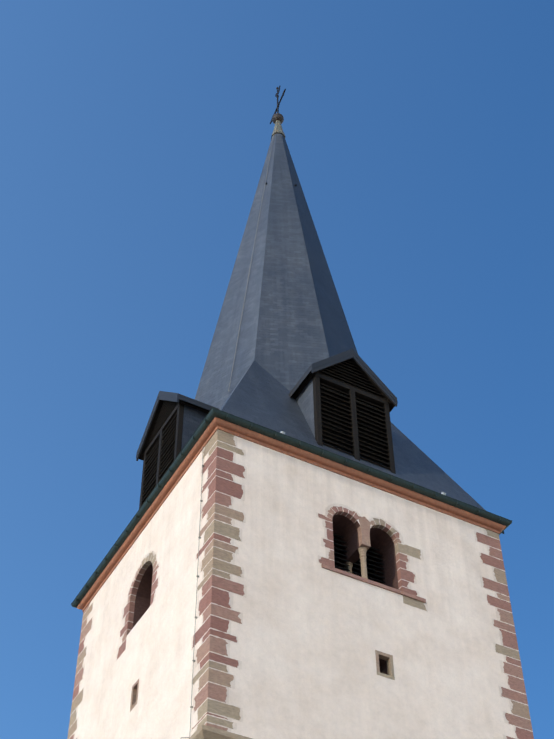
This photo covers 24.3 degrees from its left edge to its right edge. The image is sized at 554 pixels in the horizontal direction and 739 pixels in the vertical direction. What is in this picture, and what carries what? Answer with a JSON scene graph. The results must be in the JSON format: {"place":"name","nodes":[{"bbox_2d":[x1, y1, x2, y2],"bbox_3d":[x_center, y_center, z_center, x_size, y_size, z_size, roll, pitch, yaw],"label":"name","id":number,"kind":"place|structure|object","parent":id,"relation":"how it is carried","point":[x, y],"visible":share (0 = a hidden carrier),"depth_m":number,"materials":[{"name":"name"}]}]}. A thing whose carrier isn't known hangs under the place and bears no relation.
{"place":"outdoors","nodes":[
{"label":"outdoors","id":0,"kind":"place"},
{"bbox_2d":[0,0,553,738],"label":"sky","id":1,"kind":"structure","parent":0,"point":[135,135],"materials":[{"name":"blue"}]},
{"label":"ground","id":2,"kind":"structure","parent":0,"visible":0},
{"bbox_2d":[75,436,514,738],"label":"tower shaft","id":3,"kind":"object","parent":2,"relation":"on","point":[311,634],"visible":0.71,"depth_m":25.36,"materials":[{"name":"paint"}]},
{"bbox_2d":[189,724,251,738],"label":"string course","id":4,"kind":"object","parent":3,"relation":"attached to","point":[202,731],"visible":1,"depth_m":21.40,"materials":[{"name":"stone"}]},
{"bbox_2d":[181,136,273,737],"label":"lightning conductor","id":5,"kind":"object","parent":3,"relation":"attached to","point":[195,617],"visible":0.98,"depth_m":25.66,"materials":[{"name":"grey"}]},
{"bbox_2d":[77,417,505,611],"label":"cornice","id":6,"kind":"structure","parent":3,"relation":"on","point":[216,423],"depth_m":28.02,"materials":[{"name":"brown stone"}]},
{"bbox_2d":[71,407,511,607],"bbox_3d":[0.174,4.600,30.137,7.614,0.118,7.614,22,-51,-19],"label":"gutter","id":7,"kind":"object","parent":6,"relation":"on","point":[186,450],"visible":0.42,"depth_m":28.05,"materials":[{"name":"metal"}]},
{"bbox_2d":[195,133,485,510],"bbox_3d":[0.107,-1.618,36.825,7.460,18.215,7.460,22,-51,-19],"label":"roof slate","id":8,"kind":"object","parent":6,"relation":"on","point":[293,326],"visible":0.23,"depth_m":33.72,"materials":[{"name":"grey stone"}]},
{"bbox_2d":[181,379,314,449],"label":"dormer side walls","id":9,"kind":"structure","parent":8,"relation":"attached to","point":[193,418],"depth_m":30.06,"materials":[{"name":"grey stone"}]},
{"bbox_2d":[136,348,397,460],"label":"dormer roofs","id":10,"kind":"structure","parent":9,"relation":"attached to","point":[312,368],"depth_m":30.71,"materials":[{"name":"grey stone"}]},
{"bbox_2d":[137,355,395,508],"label":"frames","id":11,"kind":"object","parent":8,"relation":"attached to","point":[161,450],"visible":0.25,"depth_m":30.11,"materials":[{"name":"black wood"}]},
{"bbox_2d":[320,364,386,461],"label":"louver slats","id":12,"kind":"object","parent":11,"relation":"attached to","point":[348,417],"depth_m":29.81,"materials":[{"name":"black wood"}]},
{"bbox_2d":[271,120,284,138],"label":"spire cap","id":13,"kind":"object","parent":8,"relation":"on","point":[278,127],"visible":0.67,"depth_m":43.61,"materials":[{"name":"silver metal"}]},
{"bbox_2d":[272,113,283,123],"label":"finial ball","id":14,"kind":"object","parent":13,"relation":"on","point":[277,116],"visible":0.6,"depth_m":44.21,"materials":[{"name":"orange metal"}]},
{"bbox_2d":[270,85,285,123],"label":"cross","id":15,"kind":"object","parent":14,"relation":"on","point":[278,102],"visible":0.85,"depth_m":45.07,"materials":[{"name":"grey metal"}]},
{"bbox_2d":[67,429,533,738],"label":"stone dressings","id":16,"kind":"structure","parent":3,"relation":"attached to","point":[218,587],"depth_m":25.68,"materials":[{"name":"stone"}]},
{"bbox_2d":[344,547,367,578],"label":"window columns","id":17,"kind":"structure","parent":3,"relation":"on","point":[362,551],"depth_m":26.46,"materials":[{"name":"stone"}]},
{"bbox_2d":[333,533,384,582],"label":"window louvers","id":18,"kind":"object","parent":3,"relation":"on","point":[359,560],"visible":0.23,"depth_m":27.06,"materials":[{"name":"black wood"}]}
]}

